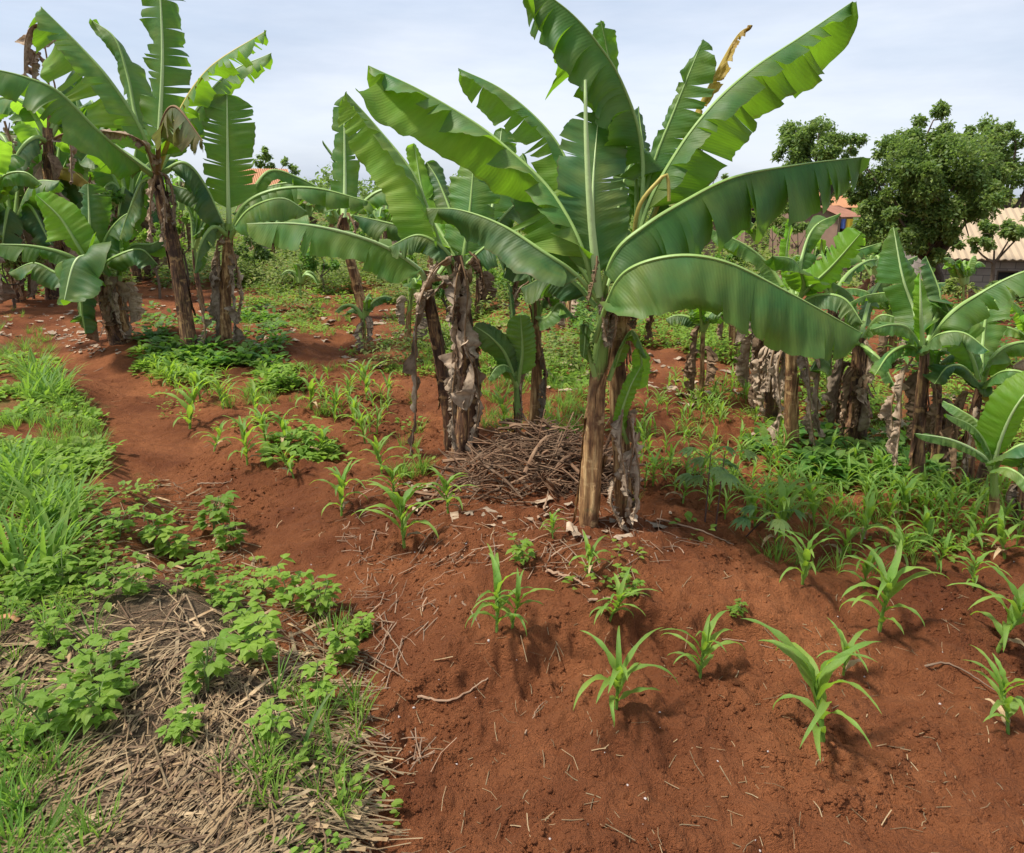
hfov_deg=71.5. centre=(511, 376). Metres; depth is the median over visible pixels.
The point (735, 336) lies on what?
banana plant
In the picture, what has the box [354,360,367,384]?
maize plant
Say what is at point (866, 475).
maize plant
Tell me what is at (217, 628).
stick
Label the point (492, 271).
bush
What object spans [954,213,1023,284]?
tree
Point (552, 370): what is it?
weed carpet
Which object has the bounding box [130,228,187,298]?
bush
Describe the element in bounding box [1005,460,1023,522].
banana plant
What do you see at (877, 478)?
maize plant
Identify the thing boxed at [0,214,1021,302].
field weeds
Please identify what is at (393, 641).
stick
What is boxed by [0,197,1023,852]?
ground
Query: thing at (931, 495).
maize plant
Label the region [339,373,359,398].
maize plant
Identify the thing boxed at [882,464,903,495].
maize plant
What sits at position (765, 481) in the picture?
maize plant
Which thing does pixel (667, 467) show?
maize plant
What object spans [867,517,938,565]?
maize plant
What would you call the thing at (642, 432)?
maize plant
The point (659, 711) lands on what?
pebbles
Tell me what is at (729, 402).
maize plant
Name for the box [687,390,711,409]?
maize plant
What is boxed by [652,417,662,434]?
maize plant
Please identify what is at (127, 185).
banana plant
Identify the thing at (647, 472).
maize plant
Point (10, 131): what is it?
tree
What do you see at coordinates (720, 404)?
maize plant
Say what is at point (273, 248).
banana plant
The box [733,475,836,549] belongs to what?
maize plant
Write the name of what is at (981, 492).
maize plant
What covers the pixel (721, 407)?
maize plant
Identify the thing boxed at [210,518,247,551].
leafy weed
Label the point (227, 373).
maize plant
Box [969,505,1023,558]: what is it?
maize plant
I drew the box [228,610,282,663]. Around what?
leafy weed
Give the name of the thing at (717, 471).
cassava seedling
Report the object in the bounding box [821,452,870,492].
maize plant
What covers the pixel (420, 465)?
weeds
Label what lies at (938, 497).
maize plant
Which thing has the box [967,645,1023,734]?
maize plant
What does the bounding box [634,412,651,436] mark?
maize plant
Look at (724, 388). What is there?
maize plant
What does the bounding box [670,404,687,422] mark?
maize plant
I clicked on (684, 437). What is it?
maize plant
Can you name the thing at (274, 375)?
leafy weed
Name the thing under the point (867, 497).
maize plant
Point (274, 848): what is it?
straw mulch
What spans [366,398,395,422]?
maize plant
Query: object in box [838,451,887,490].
maize plant
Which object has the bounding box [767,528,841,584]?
maize plant
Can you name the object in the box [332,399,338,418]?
maize plant
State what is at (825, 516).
maize plant
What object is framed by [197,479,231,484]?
stick
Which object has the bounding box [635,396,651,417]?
maize plant
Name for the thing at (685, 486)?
maize plant
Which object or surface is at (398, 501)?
maize plant
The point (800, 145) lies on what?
mango tree
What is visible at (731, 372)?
maize plant
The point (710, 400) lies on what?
maize plant
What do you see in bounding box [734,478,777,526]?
maize plant
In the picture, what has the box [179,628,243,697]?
leafy weed
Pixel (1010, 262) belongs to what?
house
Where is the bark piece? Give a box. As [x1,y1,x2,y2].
[0,614,20,621]
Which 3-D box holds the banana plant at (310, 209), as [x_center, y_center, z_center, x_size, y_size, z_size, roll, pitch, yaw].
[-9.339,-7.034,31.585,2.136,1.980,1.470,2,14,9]
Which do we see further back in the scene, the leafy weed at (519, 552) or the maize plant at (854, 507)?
the maize plant at (854, 507)
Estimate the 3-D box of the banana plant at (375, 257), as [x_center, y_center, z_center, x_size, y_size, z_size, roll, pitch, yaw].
[-0.855,-0.151,5.509,2.092,2.159,0.382,-5,15,-18]
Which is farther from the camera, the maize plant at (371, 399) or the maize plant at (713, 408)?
the maize plant at (371, 399)
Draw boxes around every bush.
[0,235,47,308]
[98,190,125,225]
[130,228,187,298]
[153,205,209,285]
[234,235,276,280]
[299,247,340,294]
[325,215,369,238]
[370,253,417,286]
[432,269,448,317]
[483,267,519,298]
[714,253,751,266]
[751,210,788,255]
[777,221,809,253]
[858,236,882,281]
[921,275,975,299]
[984,280,1023,309]
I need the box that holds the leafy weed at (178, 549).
[142,514,201,560]
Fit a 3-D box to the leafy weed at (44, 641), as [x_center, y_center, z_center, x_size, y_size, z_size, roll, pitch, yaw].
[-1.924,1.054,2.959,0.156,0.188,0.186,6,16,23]
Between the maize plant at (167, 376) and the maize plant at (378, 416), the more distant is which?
the maize plant at (167, 376)
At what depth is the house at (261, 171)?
31.07 m
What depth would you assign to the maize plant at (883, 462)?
4.97 m
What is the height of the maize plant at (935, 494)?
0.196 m
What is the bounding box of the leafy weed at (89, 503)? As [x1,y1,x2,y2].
[54,482,111,524]
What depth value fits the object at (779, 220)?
31.28 m
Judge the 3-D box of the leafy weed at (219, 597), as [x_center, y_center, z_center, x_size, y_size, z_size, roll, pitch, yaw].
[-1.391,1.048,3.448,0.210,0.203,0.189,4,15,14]
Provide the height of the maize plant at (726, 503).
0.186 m
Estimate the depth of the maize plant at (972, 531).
4.02 m
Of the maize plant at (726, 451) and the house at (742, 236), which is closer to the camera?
the maize plant at (726, 451)
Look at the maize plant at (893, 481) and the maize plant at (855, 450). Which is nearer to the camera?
the maize plant at (893, 481)
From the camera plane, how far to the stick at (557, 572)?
3.49 m
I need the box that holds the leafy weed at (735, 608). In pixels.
[726,598,748,617]
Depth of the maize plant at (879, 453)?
5.04 m
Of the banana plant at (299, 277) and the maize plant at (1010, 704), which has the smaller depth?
the maize plant at (1010, 704)
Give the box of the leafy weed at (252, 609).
[219,589,277,635]
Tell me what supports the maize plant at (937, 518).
on the ground at (160, 449)
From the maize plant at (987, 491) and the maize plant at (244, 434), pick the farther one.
the maize plant at (244, 434)
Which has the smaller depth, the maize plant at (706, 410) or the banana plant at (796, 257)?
the maize plant at (706, 410)
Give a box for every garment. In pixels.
[840,219,845,228]
[846,219,852,227]
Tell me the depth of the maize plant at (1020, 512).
4.28 m
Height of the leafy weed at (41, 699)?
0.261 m
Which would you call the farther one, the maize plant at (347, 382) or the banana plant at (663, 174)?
the maize plant at (347, 382)
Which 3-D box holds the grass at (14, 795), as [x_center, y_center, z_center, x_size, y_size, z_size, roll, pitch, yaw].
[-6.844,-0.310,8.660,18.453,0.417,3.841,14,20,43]
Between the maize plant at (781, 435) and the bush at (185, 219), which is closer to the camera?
the maize plant at (781, 435)
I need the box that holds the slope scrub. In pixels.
[0,196,1019,380]
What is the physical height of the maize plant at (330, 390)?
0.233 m
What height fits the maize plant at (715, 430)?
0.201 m
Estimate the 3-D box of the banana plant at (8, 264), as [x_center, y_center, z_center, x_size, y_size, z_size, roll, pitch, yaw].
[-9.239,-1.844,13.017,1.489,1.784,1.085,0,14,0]
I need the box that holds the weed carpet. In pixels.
[148,270,1015,594]
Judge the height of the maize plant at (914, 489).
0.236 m
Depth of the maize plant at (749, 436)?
5.55 m
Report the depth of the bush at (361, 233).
27.39 m
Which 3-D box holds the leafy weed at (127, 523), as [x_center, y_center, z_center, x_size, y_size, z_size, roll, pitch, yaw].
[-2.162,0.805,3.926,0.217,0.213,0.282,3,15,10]
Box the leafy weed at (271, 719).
[244,689,292,746]
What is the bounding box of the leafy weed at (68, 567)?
[37,544,81,590]
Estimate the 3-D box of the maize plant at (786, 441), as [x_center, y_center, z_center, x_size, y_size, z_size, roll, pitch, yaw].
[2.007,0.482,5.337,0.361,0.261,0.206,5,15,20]
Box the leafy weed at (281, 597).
[265,553,314,612]
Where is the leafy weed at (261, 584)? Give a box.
[241,563,287,597]
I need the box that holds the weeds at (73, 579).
[0,478,403,852]
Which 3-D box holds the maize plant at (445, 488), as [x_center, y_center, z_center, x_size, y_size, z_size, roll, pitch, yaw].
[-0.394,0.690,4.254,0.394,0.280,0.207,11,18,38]
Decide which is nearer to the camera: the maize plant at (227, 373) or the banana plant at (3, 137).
the maize plant at (227, 373)
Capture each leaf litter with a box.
[0,278,1014,428]
[29,306,960,539]
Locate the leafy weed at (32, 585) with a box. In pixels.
[2,558,57,599]
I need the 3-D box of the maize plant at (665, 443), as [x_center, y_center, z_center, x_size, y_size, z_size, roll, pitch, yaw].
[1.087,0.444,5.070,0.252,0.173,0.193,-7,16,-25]
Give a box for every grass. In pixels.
[0,305,383,852]
[0,343,122,580]
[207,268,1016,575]
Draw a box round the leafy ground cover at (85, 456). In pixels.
[0,349,124,504]
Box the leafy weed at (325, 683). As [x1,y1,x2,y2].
[298,654,339,705]
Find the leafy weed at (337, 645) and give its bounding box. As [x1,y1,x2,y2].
[317,627,360,665]
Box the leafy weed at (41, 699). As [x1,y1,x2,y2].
[0,674,88,740]
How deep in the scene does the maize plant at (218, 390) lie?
6.74 m
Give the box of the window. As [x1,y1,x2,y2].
[996,270,1017,280]
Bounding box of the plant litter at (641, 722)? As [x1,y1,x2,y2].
[143,400,1023,852]
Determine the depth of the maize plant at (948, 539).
3.76 m
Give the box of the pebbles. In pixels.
[293,435,1014,851]
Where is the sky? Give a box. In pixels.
[0,0,1023,197]
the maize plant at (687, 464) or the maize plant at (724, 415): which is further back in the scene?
the maize plant at (724, 415)
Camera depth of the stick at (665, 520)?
4.01 m
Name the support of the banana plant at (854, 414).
on the ground at (160, 449)
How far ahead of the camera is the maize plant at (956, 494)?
4.42 m
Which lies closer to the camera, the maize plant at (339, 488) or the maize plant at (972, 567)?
the maize plant at (972, 567)
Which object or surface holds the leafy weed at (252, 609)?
on the ground at (160, 449)
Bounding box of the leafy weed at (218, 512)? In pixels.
[192,490,239,531]
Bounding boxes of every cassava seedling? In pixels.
[672,446,737,522]
[683,449,760,529]
[729,505,806,537]
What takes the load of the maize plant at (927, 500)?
on the ground at (160, 449)
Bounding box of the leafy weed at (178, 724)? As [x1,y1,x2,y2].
[155,697,206,746]
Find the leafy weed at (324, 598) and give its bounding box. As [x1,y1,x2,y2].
[295,574,341,615]
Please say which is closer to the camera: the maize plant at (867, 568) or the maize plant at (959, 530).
the maize plant at (867, 568)
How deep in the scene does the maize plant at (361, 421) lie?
5.81 m
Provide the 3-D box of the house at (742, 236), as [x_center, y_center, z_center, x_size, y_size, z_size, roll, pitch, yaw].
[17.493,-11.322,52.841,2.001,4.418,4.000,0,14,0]
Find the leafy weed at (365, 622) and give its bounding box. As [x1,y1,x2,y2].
[348,611,374,639]
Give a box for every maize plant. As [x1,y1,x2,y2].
[144,357,159,372]
[146,366,171,385]
[147,353,160,365]
[151,374,230,428]
[154,356,188,386]
[155,368,170,386]
[164,370,182,391]
[170,377,181,392]
[177,366,213,400]
[178,364,204,386]
[194,419,231,451]
[205,376,247,408]
[206,379,214,394]
[214,380,238,406]
[218,415,274,465]
[219,366,236,382]
[241,380,273,416]
[244,405,277,440]
[261,444,307,478]
[264,406,305,441]
[285,359,304,373]
[295,376,326,409]
[295,425,339,454]
[301,365,314,379]
[308,384,355,414]
[311,372,335,399]
[311,459,367,515]
[319,385,330,405]
[320,364,334,379]
[321,395,342,418]
[326,385,341,404]
[328,397,347,416]
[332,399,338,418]
[334,394,366,425]
[336,369,361,386]
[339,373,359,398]
[340,384,355,405]
[340,407,378,443]
[343,356,387,400]
[351,480,449,550]
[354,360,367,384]
[354,431,413,473]
[359,405,387,431]
[361,390,385,408]
[365,463,413,493]
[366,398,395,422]
[368,405,390,433]
[369,380,397,403]
[379,370,399,397]
[379,387,395,410]
[419,466,476,513]
[465,544,531,632]
[471,568,553,635]
[481,387,522,425]
[540,509,567,538]
[542,407,577,433]
[569,530,611,572]
[573,626,678,726]
[589,566,656,623]
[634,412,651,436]
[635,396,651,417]
[635,431,659,460]
[636,419,653,454]
[637,438,661,463]
[638,447,678,485]
[640,461,655,487]
[641,411,659,435]
[644,413,655,434]
[644,451,679,477]
[651,386,668,409]
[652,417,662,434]
[659,427,684,450]
[660,468,703,502]
[660,610,744,678]
[661,436,685,469]
[662,397,677,414]
[665,371,671,386]
[665,468,680,490]
[668,370,682,385]
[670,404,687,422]
[671,418,683,432]
[674,456,691,472]
[678,414,699,436]
[681,427,700,446]
[682,428,688,444]
[683,396,695,419]
[684,449,715,474]
[686,387,704,400]
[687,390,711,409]
[687,423,709,439]
[689,443,723,460]
[691,438,718,464]
[693,392,716,416]
[694,406,704,423]
[695,384,713,402]
[699,375,725,392]
[700,455,735,491]
[700,478,718,509]
[701,392,725,409]
[702,476,718,495]
[705,398,730,424]
[705,399,721,419]
[706,451,712,474]
[707,386,723,403]
[707,398,732,413]
[709,418,720,440]
[712,402,736,421]
[714,454,741,474]
[715,487,748,518]
[716,371,733,390]
[717,441,739,457]
[719,376,740,392]
[725,364,734,380]
[725,392,736,406]
[725,465,746,483]
[726,377,737,391]
[730,434,758,460]
[732,419,754,443]
[732,459,745,478]
[732,469,770,505]
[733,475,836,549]
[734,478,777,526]
[734,496,764,521]
[736,424,758,446]
[738,483,778,522]
[740,379,750,403]
[740,456,764,482]
[741,618,881,762]
[743,416,783,431]
[746,405,767,425]
[749,449,796,470]
[756,439,785,462]
[757,468,776,485]
[757,482,800,516]
[759,474,774,505]
[759,495,778,519]
[763,444,792,471]
[764,421,800,452]
[764,460,799,484]
[766,432,796,447]
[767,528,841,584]
[768,432,788,457]
[775,468,848,529]
[777,458,813,488]
[789,451,812,463]
[805,460,830,485]
[805,477,819,493]
[807,466,823,484]
[810,508,837,522]
[814,523,866,557]
[817,618,869,675]
[820,427,843,447]
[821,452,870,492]
[823,480,860,517]
[834,484,847,505]
[836,544,897,588]
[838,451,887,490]
[838,495,872,522]
[839,491,891,544]
[839,539,946,633]
[841,467,884,488]
[843,440,860,457]
[847,463,888,499]
[857,475,868,496]
[858,484,879,513]
[861,475,898,506]
[862,452,906,480]
[863,446,891,468]
[865,446,901,473]
[865,453,903,480]
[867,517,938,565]
[869,445,889,472]
[877,473,937,519]
[877,492,898,509]
[878,462,920,499]
[880,489,907,523]
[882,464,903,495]
[882,480,899,504]
[883,473,934,505]
[891,505,944,545]
[905,529,971,572]
[910,485,943,513]
[914,481,934,510]
[916,480,959,510]
[916,483,943,511]
[917,464,939,487]
[918,499,954,517]
[920,488,947,514]
[927,504,960,528]
[928,460,953,487]
[932,476,969,513]
[935,490,960,530]
[936,472,983,504]
[938,498,970,524]
[940,486,983,526]
[942,511,973,537]
[945,507,1023,548]
[948,560,1023,652]
[949,543,1012,587]
[953,472,979,490]
[957,467,983,504]
[961,493,994,526]
[963,495,982,521]
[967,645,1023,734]
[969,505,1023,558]
[970,480,1003,493]
[973,475,1010,496]
[976,481,988,508]
[980,504,1005,530]
[981,475,1005,515]
[993,507,1023,544]
[999,467,1011,499]
[999,475,1011,500]
[999,491,1022,522]
[1000,499,1023,523]
[1004,497,1018,528]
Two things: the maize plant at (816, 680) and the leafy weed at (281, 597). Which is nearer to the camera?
the maize plant at (816, 680)
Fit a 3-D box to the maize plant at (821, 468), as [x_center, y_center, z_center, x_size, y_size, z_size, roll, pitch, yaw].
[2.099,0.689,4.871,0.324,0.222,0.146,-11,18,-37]
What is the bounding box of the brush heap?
[413,408,645,514]
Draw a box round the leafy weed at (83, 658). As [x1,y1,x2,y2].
[53,627,136,681]
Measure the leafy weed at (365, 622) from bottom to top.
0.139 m
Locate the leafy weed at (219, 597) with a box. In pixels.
[205,572,245,610]
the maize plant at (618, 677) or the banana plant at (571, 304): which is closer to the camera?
the maize plant at (618, 677)
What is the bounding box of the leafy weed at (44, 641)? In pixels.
[21,610,74,647]
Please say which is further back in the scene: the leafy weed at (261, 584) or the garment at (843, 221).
the garment at (843, 221)
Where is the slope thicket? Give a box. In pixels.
[0,234,1023,379]
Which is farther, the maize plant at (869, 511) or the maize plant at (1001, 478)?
the maize plant at (1001, 478)
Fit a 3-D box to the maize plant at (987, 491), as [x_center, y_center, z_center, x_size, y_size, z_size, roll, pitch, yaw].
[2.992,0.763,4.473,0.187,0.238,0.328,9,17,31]
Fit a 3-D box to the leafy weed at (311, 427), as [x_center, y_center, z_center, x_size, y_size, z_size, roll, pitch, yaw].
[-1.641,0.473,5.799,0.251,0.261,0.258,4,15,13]
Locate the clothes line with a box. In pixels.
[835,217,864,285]
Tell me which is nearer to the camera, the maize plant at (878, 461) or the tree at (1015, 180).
the maize plant at (878, 461)
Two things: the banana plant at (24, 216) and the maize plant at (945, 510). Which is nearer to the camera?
the maize plant at (945, 510)
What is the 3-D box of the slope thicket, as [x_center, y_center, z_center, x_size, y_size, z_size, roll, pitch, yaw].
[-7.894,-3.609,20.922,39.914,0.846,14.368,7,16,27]
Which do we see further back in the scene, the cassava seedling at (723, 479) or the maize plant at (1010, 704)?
the cassava seedling at (723, 479)
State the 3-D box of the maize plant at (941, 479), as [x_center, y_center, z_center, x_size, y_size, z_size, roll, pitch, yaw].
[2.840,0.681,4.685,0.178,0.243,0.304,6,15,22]
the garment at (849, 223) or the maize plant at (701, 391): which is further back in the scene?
the garment at (849, 223)
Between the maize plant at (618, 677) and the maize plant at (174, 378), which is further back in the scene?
the maize plant at (174, 378)
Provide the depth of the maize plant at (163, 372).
7.75 m
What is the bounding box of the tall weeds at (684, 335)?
[494,263,1023,446]
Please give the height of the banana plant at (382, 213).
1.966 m
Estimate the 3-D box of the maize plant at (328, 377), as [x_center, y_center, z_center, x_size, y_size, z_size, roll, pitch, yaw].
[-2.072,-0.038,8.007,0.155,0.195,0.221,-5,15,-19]
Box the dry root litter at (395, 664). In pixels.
[333,480,711,770]
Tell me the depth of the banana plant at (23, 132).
14.42 m
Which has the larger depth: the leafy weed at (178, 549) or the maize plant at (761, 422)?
the maize plant at (761, 422)
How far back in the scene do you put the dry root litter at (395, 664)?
3.63 m
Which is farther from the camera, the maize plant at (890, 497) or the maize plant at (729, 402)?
the maize plant at (729, 402)
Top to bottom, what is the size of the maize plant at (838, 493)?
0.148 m
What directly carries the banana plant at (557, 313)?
on the ground at (160, 449)
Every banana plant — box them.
[0,0,272,350]
[0,24,86,299]
[0,107,57,243]
[0,121,63,302]
[0,139,41,303]
[0,183,157,345]
[10,89,152,229]
[12,121,89,263]
[88,124,180,281]
[88,159,177,253]
[100,225,165,342]
[111,176,180,264]
[167,94,368,343]
[172,176,190,251]
[184,204,222,310]
[234,203,254,251]
[247,215,481,455]
[264,220,279,268]
[267,96,434,308]
[276,180,317,251]
[281,263,318,298]
[300,203,317,223]
[306,203,357,227]
[334,293,392,350]
[337,91,527,465]
[347,205,400,252]
[355,65,870,528]
[395,270,428,344]
[427,256,445,274]
[472,266,496,318]
[473,281,536,439]
[505,267,585,436]
[523,0,857,528]
[557,280,578,329]
[666,308,722,402]
[711,213,881,450]
[716,316,750,359]
[733,221,778,252]
[734,323,763,387]
[748,269,831,421]
[776,255,799,281]
[780,249,878,357]
[811,256,917,443]
[813,239,830,293]
[825,356,840,409]
[846,279,945,367]
[850,227,1023,479]
[854,253,879,290]
[904,342,962,462]
[914,371,1023,534]
[922,289,1023,487]
[942,256,984,301]
[1003,303,1023,370]
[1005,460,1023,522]
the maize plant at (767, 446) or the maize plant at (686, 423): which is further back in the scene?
the maize plant at (686, 423)
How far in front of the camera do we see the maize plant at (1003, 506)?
4.28 m
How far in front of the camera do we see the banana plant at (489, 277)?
11.78 m
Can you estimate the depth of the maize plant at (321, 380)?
7.13 m
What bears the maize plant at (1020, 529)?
on the ground at (160, 449)
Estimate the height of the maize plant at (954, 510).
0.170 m
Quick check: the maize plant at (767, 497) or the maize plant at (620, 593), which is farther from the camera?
the maize plant at (767, 497)
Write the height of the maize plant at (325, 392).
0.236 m
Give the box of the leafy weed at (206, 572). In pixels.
[179,550,222,588]
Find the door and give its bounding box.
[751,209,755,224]
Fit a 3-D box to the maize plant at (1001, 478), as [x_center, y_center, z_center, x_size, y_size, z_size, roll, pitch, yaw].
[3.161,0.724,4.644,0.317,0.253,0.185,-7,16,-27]
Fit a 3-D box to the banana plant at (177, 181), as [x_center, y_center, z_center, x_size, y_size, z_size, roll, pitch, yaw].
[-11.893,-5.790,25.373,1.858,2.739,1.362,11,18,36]
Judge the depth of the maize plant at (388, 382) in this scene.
7.11 m
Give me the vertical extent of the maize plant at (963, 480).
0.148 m
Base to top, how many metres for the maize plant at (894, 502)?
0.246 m
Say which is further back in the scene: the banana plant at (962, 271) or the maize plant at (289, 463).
the banana plant at (962, 271)
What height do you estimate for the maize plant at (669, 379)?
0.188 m
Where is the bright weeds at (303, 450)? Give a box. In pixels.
[127,341,356,467]
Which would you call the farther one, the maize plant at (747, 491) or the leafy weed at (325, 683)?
the maize plant at (747, 491)
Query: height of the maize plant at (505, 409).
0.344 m
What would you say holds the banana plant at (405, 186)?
on the ground at (160, 449)
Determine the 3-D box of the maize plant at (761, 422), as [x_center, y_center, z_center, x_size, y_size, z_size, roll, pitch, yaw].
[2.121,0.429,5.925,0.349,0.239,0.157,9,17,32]
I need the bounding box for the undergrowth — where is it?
[2,224,979,498]
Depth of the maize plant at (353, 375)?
7.40 m
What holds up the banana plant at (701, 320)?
on the ground at (160, 449)
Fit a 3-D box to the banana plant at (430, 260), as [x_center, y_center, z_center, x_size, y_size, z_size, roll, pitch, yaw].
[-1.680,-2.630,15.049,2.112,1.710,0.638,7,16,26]
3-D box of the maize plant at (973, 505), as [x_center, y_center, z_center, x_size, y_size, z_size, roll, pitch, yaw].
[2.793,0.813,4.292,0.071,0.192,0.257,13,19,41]
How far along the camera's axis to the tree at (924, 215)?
17.69 m
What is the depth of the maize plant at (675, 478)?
4.54 m
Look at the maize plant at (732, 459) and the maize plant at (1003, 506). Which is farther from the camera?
the maize plant at (732, 459)
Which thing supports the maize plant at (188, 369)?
on the ground at (160, 449)
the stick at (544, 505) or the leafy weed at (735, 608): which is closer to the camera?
the leafy weed at (735, 608)
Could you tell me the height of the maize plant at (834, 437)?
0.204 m
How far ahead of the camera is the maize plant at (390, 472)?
4.66 m
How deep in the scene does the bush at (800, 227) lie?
25.46 m
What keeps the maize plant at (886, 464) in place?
on the ground at (160, 449)
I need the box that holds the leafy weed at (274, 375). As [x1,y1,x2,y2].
[266,364,293,386]
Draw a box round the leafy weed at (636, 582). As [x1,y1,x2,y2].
[611,563,644,596]
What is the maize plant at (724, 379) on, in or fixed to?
on the ground at (160, 449)
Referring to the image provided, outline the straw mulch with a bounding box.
[0,480,422,852]
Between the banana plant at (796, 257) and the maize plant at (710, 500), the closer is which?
the maize plant at (710, 500)
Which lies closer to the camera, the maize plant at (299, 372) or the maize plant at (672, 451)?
the maize plant at (672, 451)
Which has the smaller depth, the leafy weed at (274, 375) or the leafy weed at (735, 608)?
the leafy weed at (735, 608)
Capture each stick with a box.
[80,525,140,531]
[196,693,239,752]
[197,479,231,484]
[212,626,285,632]
[358,652,409,681]
[364,615,407,664]
[417,678,487,701]
[454,595,479,627]
[524,702,543,734]
[543,458,557,510]
[545,569,589,587]
[587,586,634,601]
[657,518,733,544]
[670,634,771,647]
[917,661,994,690]
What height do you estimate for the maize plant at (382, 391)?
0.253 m
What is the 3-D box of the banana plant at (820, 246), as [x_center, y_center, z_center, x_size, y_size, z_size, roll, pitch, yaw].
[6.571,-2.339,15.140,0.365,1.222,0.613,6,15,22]
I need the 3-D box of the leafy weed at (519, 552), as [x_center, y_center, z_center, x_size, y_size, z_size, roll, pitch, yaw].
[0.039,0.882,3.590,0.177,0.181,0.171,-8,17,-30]
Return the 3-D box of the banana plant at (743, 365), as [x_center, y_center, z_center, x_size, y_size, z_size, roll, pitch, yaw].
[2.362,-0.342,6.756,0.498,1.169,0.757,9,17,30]
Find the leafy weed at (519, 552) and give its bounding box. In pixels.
[505,533,535,564]
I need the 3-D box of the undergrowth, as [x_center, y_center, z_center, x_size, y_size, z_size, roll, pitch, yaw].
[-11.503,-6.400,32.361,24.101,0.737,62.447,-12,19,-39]
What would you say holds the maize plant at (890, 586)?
on the ground at (160, 449)
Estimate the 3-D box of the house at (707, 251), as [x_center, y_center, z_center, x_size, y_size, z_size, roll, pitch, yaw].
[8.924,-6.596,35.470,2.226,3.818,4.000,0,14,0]
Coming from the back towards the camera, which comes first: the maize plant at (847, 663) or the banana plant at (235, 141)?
the banana plant at (235, 141)
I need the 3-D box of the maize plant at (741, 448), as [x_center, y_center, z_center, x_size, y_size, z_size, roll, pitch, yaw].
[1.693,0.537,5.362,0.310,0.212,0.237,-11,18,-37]
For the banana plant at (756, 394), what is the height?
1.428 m
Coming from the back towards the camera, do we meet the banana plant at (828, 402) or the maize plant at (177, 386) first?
the maize plant at (177, 386)
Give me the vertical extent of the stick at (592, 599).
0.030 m
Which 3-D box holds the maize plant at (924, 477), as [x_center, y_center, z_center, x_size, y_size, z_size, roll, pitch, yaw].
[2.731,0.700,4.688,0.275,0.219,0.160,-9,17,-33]
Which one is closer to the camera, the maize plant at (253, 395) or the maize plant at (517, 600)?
the maize plant at (517, 600)
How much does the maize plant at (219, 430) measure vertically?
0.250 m
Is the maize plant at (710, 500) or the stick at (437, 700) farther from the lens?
the maize plant at (710, 500)
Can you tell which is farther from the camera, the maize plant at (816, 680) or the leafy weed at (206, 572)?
the leafy weed at (206, 572)
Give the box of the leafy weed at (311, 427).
[295,416,327,445]
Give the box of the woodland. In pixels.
[164,164,897,245]
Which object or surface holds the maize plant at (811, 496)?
on the ground at (160, 449)
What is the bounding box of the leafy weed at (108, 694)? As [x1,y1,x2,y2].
[57,673,125,734]
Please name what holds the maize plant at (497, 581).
on the ground at (160, 449)
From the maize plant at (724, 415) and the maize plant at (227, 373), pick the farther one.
the maize plant at (227, 373)
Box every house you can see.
[242,168,288,235]
[670,205,715,256]
[732,208,762,250]
[769,192,857,256]
[799,206,860,276]
[898,207,1023,290]
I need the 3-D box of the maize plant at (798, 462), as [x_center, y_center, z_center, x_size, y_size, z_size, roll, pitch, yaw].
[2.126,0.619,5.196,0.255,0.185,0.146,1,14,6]
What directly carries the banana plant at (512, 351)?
on the ground at (160, 449)
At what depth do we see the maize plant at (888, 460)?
5.00 m
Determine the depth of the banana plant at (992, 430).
4.02 m
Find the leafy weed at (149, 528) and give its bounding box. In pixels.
[131,498,174,550]
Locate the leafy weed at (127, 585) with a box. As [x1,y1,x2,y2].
[92,557,158,597]
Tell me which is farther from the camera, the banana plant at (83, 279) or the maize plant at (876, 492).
the banana plant at (83, 279)
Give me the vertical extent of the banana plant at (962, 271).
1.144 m
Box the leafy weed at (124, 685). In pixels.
[77,641,140,711]
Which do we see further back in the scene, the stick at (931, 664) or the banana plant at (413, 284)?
the banana plant at (413, 284)
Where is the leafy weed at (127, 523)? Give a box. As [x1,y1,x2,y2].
[87,503,142,537]
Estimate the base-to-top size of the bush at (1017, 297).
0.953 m
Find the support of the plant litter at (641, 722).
on the ground at (160, 449)
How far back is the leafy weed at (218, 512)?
4.42 m
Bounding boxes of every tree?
[0,118,88,179]
[252,145,300,175]
[713,173,728,182]
[770,113,869,215]
[843,99,1018,282]
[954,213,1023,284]
[963,112,1023,208]
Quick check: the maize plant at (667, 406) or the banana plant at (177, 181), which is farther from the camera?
the banana plant at (177, 181)
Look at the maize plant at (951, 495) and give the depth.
4.40 m
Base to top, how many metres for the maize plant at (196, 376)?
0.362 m
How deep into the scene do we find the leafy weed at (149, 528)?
4.03 m
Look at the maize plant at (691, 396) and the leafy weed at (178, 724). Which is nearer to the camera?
the leafy weed at (178, 724)
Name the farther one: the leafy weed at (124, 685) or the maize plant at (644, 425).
the maize plant at (644, 425)
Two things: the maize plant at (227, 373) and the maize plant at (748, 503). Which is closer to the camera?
the maize plant at (748, 503)
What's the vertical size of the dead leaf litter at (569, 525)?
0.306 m
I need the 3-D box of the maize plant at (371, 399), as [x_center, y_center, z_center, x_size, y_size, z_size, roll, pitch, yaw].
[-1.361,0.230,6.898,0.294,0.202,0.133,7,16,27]
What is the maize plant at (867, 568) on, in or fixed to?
on the ground at (160, 449)
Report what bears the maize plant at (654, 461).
on the ground at (160, 449)

